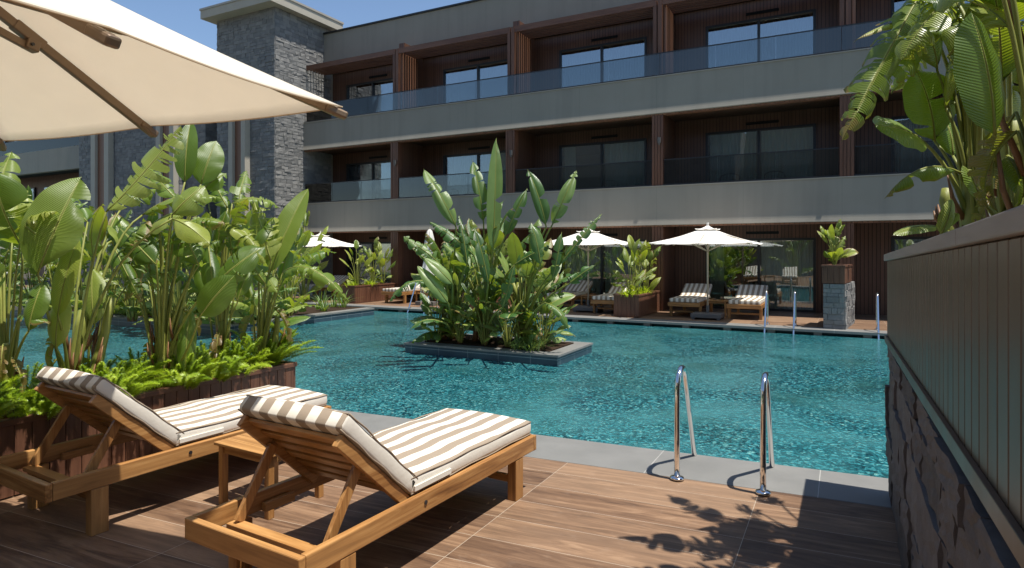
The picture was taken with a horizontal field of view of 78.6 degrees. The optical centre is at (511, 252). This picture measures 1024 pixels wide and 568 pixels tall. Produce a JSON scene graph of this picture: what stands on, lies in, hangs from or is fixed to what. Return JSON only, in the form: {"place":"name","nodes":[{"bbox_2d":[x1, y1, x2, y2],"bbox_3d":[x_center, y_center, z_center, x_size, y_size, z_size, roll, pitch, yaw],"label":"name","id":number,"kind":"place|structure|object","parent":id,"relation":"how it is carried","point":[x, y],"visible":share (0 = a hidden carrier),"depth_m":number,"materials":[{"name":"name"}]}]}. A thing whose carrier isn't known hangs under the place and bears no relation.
{"place":"outdoors","nodes":[
{"label":"outdoors","id":0,"kind":"place"},
{"bbox_2d":[0,185,50,318],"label":"banana plant","id":1,"kind":"object","parent":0,"point":[29,193],"visible":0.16,"depth_m":15.20,"materials":[{"name":"green plant"}]},
{"bbox_2d":[115,125,185,290],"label":"stone tower","id":2,"kind":"structure","parent":0,"point":[134,145],"depth_m":27.57,"materials":[{"name":"stone"}]},
{"bbox_2d":[196,340,214,363],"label":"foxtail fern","id":3,"kind":"object","parent":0,"point":[199,347],"visible":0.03,"depth_m":6.15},
{"bbox_2d":[228,226,309,327],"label":"banana plant","id":4,"kind":"object","parent":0,"point":[292,320],"visible":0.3,"depth_m":12.52,"materials":[{"name":"green plant"}]},
{"bbox_2d":[199,0,343,295],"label":"stone tower","id":5,"kind":"structure","parent":0,"point":[282,40],"depth_m":24.13,"materials":[{"name":"stone"}]},
{"bbox_2d":[111,0,469,50],"label":"sky","id":6,"kind":"structure","parent":0,"point":[182,17],"materials":[{"name":"blue"}]},
{"bbox_2d":[6,281,886,330],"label":"deck","id":7,"kind":"structure","parent":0,"point":[815,319],"depth_m":16.55,"materials":[{"name":"brown wood"}]},
{"bbox_2d":[0,137,78,282],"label":"wing building","id":8,"kind":"structure","parent":7,"relation":"on","point":[44,164],"depth_m":32.19,"materials":[{"name":"grey paint"}]},
{"bbox_2d":[79,132,114,284],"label":"stone tower","id":9,"kind":"structure","parent":7,"relation":"on","point":[97,163],"depth_m":28.79,"materials":[{"name":"stone"}]},
{"bbox_2d":[186,123,216,280],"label":"stone tower","id":10,"kind":"structure","parent":7,"relation":"on","point":[206,133],"depth_m":26.12,"materials":[{"name":"stone"}]},
{"bbox_2d":[299,275,348,294],"bbox_3d":[-7.067,1.301,23.696,0.836,0.799,2.130,0,0,28],"label":"sun lounger","id":11,"kind":"object","parent":7,"relation":"on","point":[339,279],"visible":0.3,"depth_m":24.07,"materials":[{"name":"fabric"}]},
{"bbox_2d":[303,231,360,300],"bbox_3d":[-6.854,0.470,22.379,2.064,2.460,2.064,0,0,30],"label":"parasol","id":12,"kind":"object","parent":7,"relation":"on","point":[326,241],"visible":0.61,"depth_m":22.19,"materials":[{"name":"beige"}]},
{"bbox_2d":[339,283,394,303],"bbox_3d":[-5.006,1.401,21.745,0.704,0.593,2.104,0,0,28],"label":"planter box","id":13,"kind":"object","parent":7,"relation":"on","point":[361,293],"visible":0.79,"depth_m":21.13,"materials":[{"name":"brown wood"}]},
{"bbox_2d":[339,240,372,285],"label":"banana plant","id":14,"kind":"object","parent":13,"relation":"in","point":[368,261],"visible":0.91,"depth_m":21.19,"materials":[{"name":"green plant"}]},
{"bbox_2d":[357,237,383,282],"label":"banana plant","id":15,"kind":"object","parent":13,"relation":"in","point":[374,256],"visible":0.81,"depth_m":21.89,"materials":[{"name":"green plant"}]},
{"bbox_2d":[372,242,395,283],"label":"banana plant","id":16,"kind":"object","parent":13,"relation":"in","point":[382,261],"visible":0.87,"depth_m":22.30,"materials":[{"name":"green plant"}]},
{"bbox_2d":[381,280,433,303],"bbox_3d":[-3.510,1.301,21.651,0.836,0.799,2.130,0,0,28],"label":"sun lounger","id":17,"kind":"object","parent":7,"relation":"on","point":[386,292],"visible":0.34,"depth_m":20.87,"materials":[{"name":"fabric"}]},
{"bbox_2d":[415,227,438,305],"bbox_3d":[-2.658,0.450,20.168,0.700,2.500,0.600,0,0,28],"label":"closed parasol","id":18,"kind":"object","parent":7,"relation":"on","point":[430,234],"visible":0.39,"depth_m":20.06,"materials":[{"name":"beige"}]},
{"bbox_2d":[545,280,595,309],"bbox_3d":[1.830,1.301,19.344,0.836,0.799,2.130,0,0,28],"label":"sun lounger","id":19,"kind":"object","parent":7,"relation":"on","point":[580,288],"visible":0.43,"depth_m":19.66,"materials":[{"name":"fabric"}]},
{"bbox_2d":[544,229,639,312],"bbox_3d":[2.180,0.470,17.899,2.400,2.460,2.400,0,0,25],"label":"parasol","id":20,"kind":"object","parent":7,"relation":"on","point":[594,238],"visible":0.73,"depth_m":17.60,"materials":[{"name":"beige"}]},
{"bbox_2d":[590,282,637,312],"bbox_3d":[3.033,1.301,18.088,0.836,0.799,2.130,0,0,28],"label":"sun lounger","id":21,"kind":"object","parent":7,"relation":"on","point":[607,298],"visible":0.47,"depth_m":17.41,"materials":[{"name":"fabric"}]},
{"bbox_2d":[613,290,659,317],"bbox_3d":[3.468,1.401,17.277,0.704,0.593,2.104,0,0,28],"label":"planter box","id":22,"kind":"object","parent":7,"relation":"on","point":[639,305],"visible":0.85,"depth_m":16.44,"materials":[{"name":"brown wood"}]},
{"bbox_2d":[617,287,636,296],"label":"sword fern","id":23,"kind":"object","parent":22,"relation":"in","point":[626,292],"visible":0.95,"depth_m":16.39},
{"bbox_2d":[611,239,645,291],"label":"banana plant","id":24,"kind":"object","parent":22,"relation":"in","point":[629,260],"visible":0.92,"depth_m":16.64,"materials":[{"name":"green plant"}]},
{"bbox_2d":[619,235,656,294],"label":"banana plant","id":25,"kind":"object","parent":22,"relation":"in","point":[643,251],"visible":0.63,"depth_m":17.16,"materials":[{"name":"green plant"}]},
{"bbox_2d":[634,286,654,294],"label":"sword fern","id":26,"kind":"object","parent":22,"relation":"in","point":[643,289],"visible":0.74,"depth_m":17.18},
{"bbox_2d":[632,241,660,292],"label":"banana plant","id":27,"kind":"object","parent":22,"relation":"in","point":[646,263],"visible":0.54,"depth_m":17.66,"materials":[{"name":"green plant"}]},
{"bbox_2d":[668,283,714,315],"bbox_3d":[4.975,1.301,17.290,0.836,0.799,2.130,0,0,28],"label":"sun lounger","id":28,"kind":"object","parent":7,"relation":"on","point":[693,295],"visible":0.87,"depth_m":16.82,"materials":[{"name":"fabric"}]},
{"bbox_2d":[650,222,762,320],"bbox_3d":[4.992,0.470,15.964,2.400,2.460,2.400,0,0,28],"label":"parasol","id":29,"kind":"object","parent":7,"relation":"on","point":[707,235],"visible":1,"depth_m":15.62,"materials":[{"name":"beige"}]},
{"bbox_2d":[705,299,727,316],"bbox_3d":[5.506,1.490,16.768,0.560,0.420,0.496,0,0,28],"label":"side table","id":30,"kind":"object","parent":7,"relation":"on","point":[720,301],"visible":0.55,"depth_m":16.60,"materials":[{"name":"brown wood"}]},
{"bbox_2d":[726,285,769,319],"bbox_3d":[6.308,1.301,16.644,0.836,0.799,2.130,0,0,28],"label":"sun lounger","id":31,"kind":"object","parent":7,"relation":"on","point":[750,297],"visible":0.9,"depth_m":16.05,"materials":[{"name":"fabric"}]},
{"bbox_2d":[823,281,854,329],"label":"stone pillar","id":32,"kind":"structure","parent":7,"relation":"on","point":[838,306],"depth_m":13.85,"materials":[{"name":"stone"}]},
{"bbox_2d":[821,264,852,283],"bbox_3d":[7.434,0.488,14.304,0.484,0.413,1.244,0,0,35],"label":"planter box","id":33,"kind":"object","parent":32,"relation":"on","point":[837,274],"visible":0.99,"depth_m":13.83,"materials":[{"name":"brown wood"}]},
{"bbox_2d":[817,219,857,264],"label":"banana plant","id":34,"kind":"object","parent":33,"relation":"in","point":[836,253],"visible":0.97,"depth_m":14.13,"materials":[{"name":"green plant"}]},
{"bbox_2d":[6,310,889,477],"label":"water","id":35,"kind":"structure","parent":0,"point":[616,386],"depth_m":8.74,"materials":[{"name":"liquid"}]},
{"bbox_2d":[0,452,901,567],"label":"pool deck","id":36,"kind":"structure","parent":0,"point":[558,514],"depth_m":3.89,"materials":[{"name":"brown wood"}]},
{"bbox_2d":[0,366,330,536],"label":"sun lounger","id":37,"kind":"object","parent":36,"relation":"on","point":[111,412],"visible":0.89,"depth_m":4.11,"materials":[{"name":"wood"}]},
{"bbox_2d":[0,0,347,150],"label":"cantilever parasol","id":38,"kind":"object","parent":36,"relation":"on","point":[73,68],"visible":1,"depth_m":3.21,"materials":[{"name":"beige"}]},
{"bbox_2d":[214,433,323,519],"bbox_3d":[-1.647,1.490,4.294,0.560,0.420,0.496,0,0,31],"label":"side table","id":39,"kind":"object","parent":36,"relation":"on","point":[246,446],"visible":0.3,"depth_m":4.21,"materials":[{"name":"brown wood"}]},
{"bbox_2d":[185,395,535,567],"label":"sun lounger","id":40,"kind":"object","parent":36,"relation":"on","point":[413,468],"visible":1,"depth_m":3.31,"materials":[{"name":"brown wood"}]},
{"bbox_2d":[884,204,1023,567],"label":"planter wall","id":41,"kind":"structure","parent":36,"relation":"on","point":[954,397],"depth_m":1.70,"materials":[{"name":"grey stone"}]},
{"bbox_2d":[840,0,994,235],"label":"banana plant","id":42,"kind":"object","parent":41,"relation":"in","point":[920,87],"visible":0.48,"depth_m":3.26,"materials":[{"name":"green plant"}]},
{"bbox_2d":[884,0,1023,221],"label":"banana plant","id":43,"kind":"object","parent":41,"relation":"in","point":[983,63],"visible":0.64,"depth_m":2.49,"materials":[{"name":"green plant"}]},
{"bbox_2d":[936,0,1023,212],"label":"banana plant","id":44,"kind":"object","parent":41,"relation":"on","point":[1010,169],"visible":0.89,"depth_m":2.33,"materials":[{"name":"green plant"}]},
{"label":"pool wall","id":45,"kind":"structure","parent":36,"relation":"on","visible":0},
{"bbox_2d":[333,409,890,507],"bbox_3d":[2.144,1.723,2.250,25.178,0.054,11.325,0,0,-9],"label":"pool coping","id":46,"kind":"object","parent":45,"relation":"on","point":[851,488],"depth_m":4.91,"materials":[{"name":"grey stone"}]},
{"bbox_2d":[0,360,296,499],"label":"planter box","id":47,"kind":"object","parent":46,"relation":"on","point":[22,433],"visible":0.28,"depth_m":4.97,"materials":[{"name":"brown wood"}]},
{"bbox_2d":[0,373,36,419],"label":"foxtail fern","id":48,"kind":"object","parent":47,"relation":"on","point":[6,405],"visible":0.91,"depth_m":4.19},
{"bbox_2d":[10,362,43,412],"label":"foxtail fern","id":49,"kind":"object","parent":47,"relation":"on","point":[36,380],"visible":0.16,"depth_m":4.83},
{"bbox_2d":[0,152,58,419],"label":"banana plant","id":50,"kind":"object","parent":47,"relation":"on","point":[13,194],"visible":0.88,"depth_m":4.49,"materials":[{"name":"green plant"}]},
{"bbox_2d":[0,368,65,419],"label":"foxtail fern","id":51,"kind":"object","parent":47,"relation":"in","point":[41,404],"visible":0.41,"depth_m":4.44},
{"bbox_2d":[33,353,129,379],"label":"foxtail fern","id":52,"kind":"object","parent":47,"relation":"on","point":[110,363],"visible":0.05,"depth_m":5.16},
{"bbox_2d":[19,126,222,372],"bbox_3d":[-3.240,0.123,5.373,1.376,2.285,1.636,0,0,-26],"label":"banana plant","id":53,"kind":"object","parent":47,"relation":"on","point":[54,237],"visible":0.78,"depth_m":4.91,"materials":[{"name":"green plant"}]},
{"bbox_2d":[79,359,178,396],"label":"foxtail fern","id":54,"kind":"object","parent":47,"relation":"on","point":[131,384],"visible":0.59,"depth_m":4.99,"materials":[{"name":"plant"}]},
{"bbox_2d":[103,344,170,383],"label":"foxtail fern","id":55,"kind":"object","parent":47,"relation":"on","point":[138,362],"visible":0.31,"depth_m":5.46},
{"bbox_2d":[106,124,265,388],"bbox_3d":[-2.961,0.018,5.611,1.628,2.429,0.869,0,0,13],"label":"banana plant","id":56,"kind":"object","parent":47,"relation":"on","point":[203,164],"visible":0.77,"depth_m":5.51,"materials":[{"name":"green plant"}]},
{"bbox_2d":[147,349,230,389],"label":"foxtail fern","id":57,"kind":"object","parent":47,"relation":"in","point":[198,374],"visible":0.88,"depth_m":5.45,"materials":[{"name":"plant"}]},
{"bbox_2d":[155,170,278,371],"bbox_3d":[-2.875,0.182,6.147,1.123,2.112,0.806,0,0,2],"label":"banana plant","id":58,"kind":"object","parent":47,"relation":"on","point":[229,232],"visible":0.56,"depth_m":5.99,"materials":[{"name":"green plant"}]},
{"bbox_2d":[196,344,258,381],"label":"foxtail fern","id":59,"kind":"object","parent":47,"relation":"in","point":[225,372],"visible":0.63,"depth_m":5.74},
{"bbox_2d":[208,336,273,377],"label":"foxtail fern","id":60,"kind":"object","parent":47,"relation":"in","point":[248,354],"visible":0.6,"depth_m":6.00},
{"bbox_2d":[230,321,322,365],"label":"foxtail fern","id":61,"kind":"object","parent":47,"relation":"on","point":[282,351],"visible":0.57,"depth_m":6.43,"materials":[{"name":"plant"}]},
{"bbox_2d":[236,189,349,368],"bbox_3d":[-2.269,0.284,6.389,1.004,1.892,1.148,0,0,-25],"label":"banana plant","id":62,"kind":"object","parent":47,"relation":"in","point":[279,244],"visible":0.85,"depth_m":6.34,"materials":[{"name":"green plant"}]},
{"bbox_2d":[670,365,774,495],"bbox_3d":[1.681,1.881,4.883,0.708,2.030,0.894,0,0,28],"label":"pool ladder","id":63,"kind":"object","parent":46,"relation":"attached to","point":[765,407],"visible":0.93,"depth_m":4.66,"materials":[{"name":"silver metal"}]},
{"bbox_2d":[303,0,1023,314],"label":"hotel building","id":64,"kind":"structure","parent":0,"point":[666,115],"depth_m":19.33,"materials":[{"name":"grey paint"}]},
{"bbox_2d":[346,242,390,284],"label":"window","id":65,"kind":"structure","parent":64,"relation":"in","point":[385,245],"depth_m":25.39,"materials":[{"name":"glass"}]},
{"bbox_2d":[346,160,390,198],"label":"window","id":66,"kind":"structure","parent":64,"relation":"in","point":[365,170],"depth_m":25.27,"materials":[{"name":"glass"}]},
{"bbox_2d":[346,78,392,111],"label":"window","id":67,"kind":"structure","parent":64,"relation":"in","point":[383,86],"depth_m":25.08,"materials":[{"name":"glass"}]},
{"bbox_2d":[443,241,505,287],"bbox_3d":[-1.182,0.644,22.930,3.020,2.104,0.323,0,0,28],"label":"window","id":68,"kind":"structure","parent":64,"relation":"in","point":[452,245],"depth_m":22.79,"materials":[{"name":"glass"}]},
{"bbox_2d":[443,150,505,194],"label":"window","id":69,"kind":"structure","parent":64,"relation":"in","point":[462,183],"depth_m":23.31,"materials":[{"name":"glass"}]},
{"bbox_2d":[443,59,506,102],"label":"window","id":70,"kind":"structure","parent":64,"relation":"in","point":[496,86],"depth_m":22.86,"materials":[{"name":"glass"}]},
{"bbox_2d":[559,239,646,302],"bbox_3d":[3.010,0.644,20.718,3.020,2.104,0.322,0,0,28],"label":"window","id":71,"kind":"structure","parent":64,"relation":"in","point":[574,263],"depth_m":20.87,"materials":[{"name":"black metal"}]},
{"bbox_2d":[559,138,646,188],"bbox_3d":[3.010,-2.582,20.719,3.020,2.092,0.323,0,0,28],"label":"window","id":72,"kind":"structure","parent":64,"relation":"in","point":[635,173],"depth_m":20.57,"materials":[{"name":"black glass"}]},
{"bbox_2d":[559,36,646,87],"bbox_3d":[3.011,-5.807,20.719,3.020,2.102,0.324,0,0,28],"label":"window","id":73,"kind":"structure","parent":64,"relation":"in","point":[635,67],"depth_m":20.71,"materials":[{"name":"glass"}]},
{"bbox_2d":[705,238,815,311],"bbox_3d":[7.292,0.644,18.462,3.020,2.104,0.323,0,0,28],"label":"window","id":74,"kind":"structure","parent":64,"relation":"in","point":[788,265],"depth_m":18.23,"materials":[{"name":"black glass"}]},
{"bbox_2d":[705,123,815,181],"bbox_3d":[7.292,-2.582,18.462,3.020,2.092,0.324,0,0,28],"label":"window","id":75,"kind":"structure","parent":64,"relation":"in","point":[793,137],"depth_m":18.45,"materials":[{"name":"black glass"}]},
{"bbox_2d":[705,9,815,67],"bbox_3d":[7.292,-5.807,18.462,3.020,2.102,0.324,0,0,28],"label":"window","id":76,"kind":"structure","parent":64,"relation":"in","point":[798,44],"depth_m":18.45,"materials":[{"name":"blue glass"}]},
{"bbox_2d":[891,237,931,251],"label":"window","id":77,"kind":"structure","parent":64,"relation":"in","point":[900,242],"depth_m":16.76,"materials":[{"name":"black glass"}]},
{"bbox_2d":[891,114,959,171],"bbox_3d":[11.573,-2.582,16.204,3.020,2.092,0.322,0,0,28],"label":"window","id":78,"kind":"structure","parent":64,"relation":"in","point":[906,159],"depth_m":16.75,"materials":[{"name":"black glass"}]},
{"bbox_2d":[891,0,1023,38],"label":"window","id":79,"kind":"structure","parent":64,"relation":"in","point":[898,3],"depth_m":16.86,"materials":[{"name":"black glass"}]},
{"label":"pool floor","id":80,"kind":"structure","parent":0,"visible":0},
{"bbox_2d":[10,289,373,333],"bbox_3d":[-14.889,2.405,21.076,22.000,1.590,5.000,0,0,28],"label":"garden bed","id":81,"kind":"object","parent":80,"relation":"on","point":[329,314],"visible":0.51,"depth_m":16.34,"materials":[{"name":"stone"}]},
{"bbox_2d":[1,252,73,305],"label":"banana plant","id":82,"kind":"object","parent":81,"relation":"on","point":[46,277],"visible":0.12,"depth_m":16.18,"materials":[{"name":"green plant"}]},
{"bbox_2d":[13,254,89,310],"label":"banana plant","id":83,"kind":"object","parent":81,"relation":"on","point":[31,270],"visible":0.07,"depth_m":15.96,"materials":[{"name":"green plant"}]},
{"bbox_2d":[50,217,122,312],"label":"banana plant","id":84,"kind":"object","parent":81,"relation":"on","point":[84,263],"visible":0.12,"depth_m":15.31,"materials":[{"name":"green plant"}]},
{"bbox_2d":[70,205,131,317],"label":"banana plant","id":85,"kind":"object","parent":81,"relation":"on","point":[118,304],"visible":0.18,"depth_m":15.30,"materials":[{"name":"green plant"}]},
{"bbox_2d":[82,212,176,321],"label":"banana plant","id":86,"kind":"object","parent":81,"relation":"on","point":[132,316],"visible":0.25,"depth_m":14.53,"materials":[{"name":"green plant"}]},
{"bbox_2d":[118,218,193,316],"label":"banana plant","id":87,"kind":"object","parent":81,"relation":"on","point":[146,299],"visible":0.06,"depth_m":14.63,"materials":[{"name":"green plant"}]},
{"bbox_2d":[132,221,208,324],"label":"banana plant","id":88,"kind":"object","parent":81,"relation":"on","point":[178,292],"visible":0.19,"depth_m":13.74,"materials":[{"name":"green plant"}]},
{"bbox_2d":[12,280,350,322],"bbox_3d":[-10.725,1.226,18.787,13.208,0.768,6.321,0,0,28],"label":"ground cover","id":89,"kind":"object","parent":81,"relation":"on","point":[321,303],"visible":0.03,"depth_m":18.23,"materials":[{"name":"green plant"}]},
{"bbox_2d":[184,213,266,324],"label":"banana plant","id":90,"kind":"object","parent":89,"relation":"on","point":[205,320],"visible":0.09,"depth_m":13.27,"materials":[{"name":"green plant"}]},
{"bbox_2d":[189,199,298,323],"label":"banana plant","id":91,"kind":"object","parent":89,"relation":"on","point":[240,245],"visible":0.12,"depth_m":13.77,"materials":[{"name":"green plant"}]},
{"bbox_2d":[156,212,241,320],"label":"banana plant","id":92,"kind":"object","parent":81,"relation":"on","point":[166,234],"visible":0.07,"depth_m":14.41,"materials":[{"name":"green plant"}]},
{"bbox_2d":[267,228,314,299],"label":"banana plant","id":93,"kind":"object","parent":81,"relation":"on","point":[305,253],"visible":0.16,"depth_m":20.53,"materials":[{"name":"green plant"}]},
{"bbox_2d":[254,221,329,315],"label":"banana plant","id":94,"kind":"object","parent":81,"relation":"on","point":[304,240],"visible":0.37,"depth_m":15.78,"materials":[{"name":"green plant"}]},
{"bbox_2d":[264,210,329,301],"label":"banana plant","id":95,"kind":"object","parent":81,"relation":"on","point":[322,265],"visible":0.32,"depth_m":21.45,"materials":[{"name":"green plant"}]},
{"bbox_2d":[404,334,592,365],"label":"pool island","id":96,"kind":"structure","parent":80,"relation":"on","point":[558,354],"depth_m":10.79,"materials":[{"name":"grey stone"}]},
{"bbox_2d":[409,279,461,342],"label":"young banana plant","id":97,"kind":"object","parent":96,"relation":"on","point":[426,308],"visible":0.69,"depth_m":11.44,"materials":[{"name":"green plant"}]},
{"bbox_2d":[389,170,490,343],"bbox_3d":[-1.365,0.133,11.092,1.721,3.069,3.204,0,0,14],"label":"banana plant","id":98,"kind":"object","parent":96,"relation":"on","point":[441,279],"visible":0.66,"depth_m":10.43,"materials":[{"name":"green plant"}]},
{"bbox_2d":[434,273,482,342],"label":"young banana plant","id":99,"kind":"object","parent":96,"relation":"on","point":[460,334],"visible":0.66,"depth_m":11.15,"materials":[{"name":"green plant"}]},
{"bbox_2d":[421,140,548,341],"bbox_3d":[-0.389,-0.117,11.109,2.632,3.638,2.510,0,0,28],"label":"banana plant","id":100,"kind":"object","parent":96,"relation":"on","point":[494,236],"visible":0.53,"depth_m":10.54,"materials":[{"name":"green plant"}]},
{"bbox_2d":[453,278,518,344],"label":"young banana plant","id":101,"kind":"object","parent":96,"relation":"on","point":[471,301],"visible":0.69,"depth_m":10.93,"materials":[{"name":"green plant"}]},
{"bbox_2d":[482,296,533,346],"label":"young banana plant","id":102,"kind":"object","parent":96,"relation":"on","point":[498,323],"visible":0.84,"depth_m":10.79,"materials":[{"name":"green plant"}]},
{"bbox_2d":[504,331,554,351],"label":"grass tuft","id":103,"kind":"object","parent":96,"relation":"on","point":[532,346],"visible":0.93,"depth_m":10.49,"materials":[{"name":"green plant"}]},
{"bbox_2d":[458,170,601,344],"bbox_3d":[0.474,0.161,10.739,2.586,3.001,1.877,0,0,40],"label":"banana plant","id":104,"kind":"object","parent":96,"relation":"on","point":[541,279],"visible":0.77,"depth_m":10.51,"materials":[{"name":"green plant"}]},
{"bbox_2d":[517,291,566,346],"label":"young banana plant","id":105,"kind":"object","parent":96,"relation":"on","point":[542,310],"visible":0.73,"depth_m":10.73,"materials":[{"name":"green plant"}]},
{"bbox_2d":[528,271,577,341],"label":"young banana plant","id":106,"kind":"object","parent":96,"relation":"on","point":[562,327],"visible":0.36,"depth_m":11.29,"materials":[{"name":"green plant"}]},
{"bbox_2d":[382,309,883,337],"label":"pool wall","id":107,"kind":"structure","parent":80,"relation":"on","point":[874,336],"depth_m":14.88,"materials":[{"name":"stone"}]},
{"bbox_2d":[23,287,886,335],"bbox_3d":[-8.713,1.723,22.070,64.000,0.054,0.518,0,0,28],"label":"coping","id":108,"kind":"object","parent":107,"relation":"on","point":[750,326],"depth_m":15.03,"materials":[{"name":"grey stone"}]},
{"bbox_2d":[407,281,438,313],"bbox_3d":[-2.738,1.885,18.929,0.708,2.030,0.894,0,0,28],"label":"pool ladder","id":109,"kind":"object","parent":108,"relation":"attached to","point":[420,300],"visible":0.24,"depth_m":19.11,"materials":[{"name":"silver metal"}]},
{"bbox_2d":[763,290,797,334],"bbox_3d":[6.108,1.885,14.265,0.708,2.030,0.894,0,0,28],"label":"pool ladder","id":110,"kind":"object","parent":108,"relation":"attached to","point":[794,310],"visible":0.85,"depth_m":14.37,"materials":[{"name":"silver metal"}]},
{"bbox_2d":[874,292,879,338],"bbox_3d":[8.081,1.885,13.225,0.708,2.030,0.894,0,0,28],"label":"pool ladder","id":111,"kind":"object","parent":108,"relation":"attached to","point":[877,328],"visible":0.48,"depth_m":13.37,"materials":[{"name":"silver metal"}]},
{"bbox_2d":[374,309,871,337],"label":"overflow brackets","id":112,"kind":"object","parent":107,"relation":"attached to","point":[724,328],"visible":0.05,"depth_m":15.04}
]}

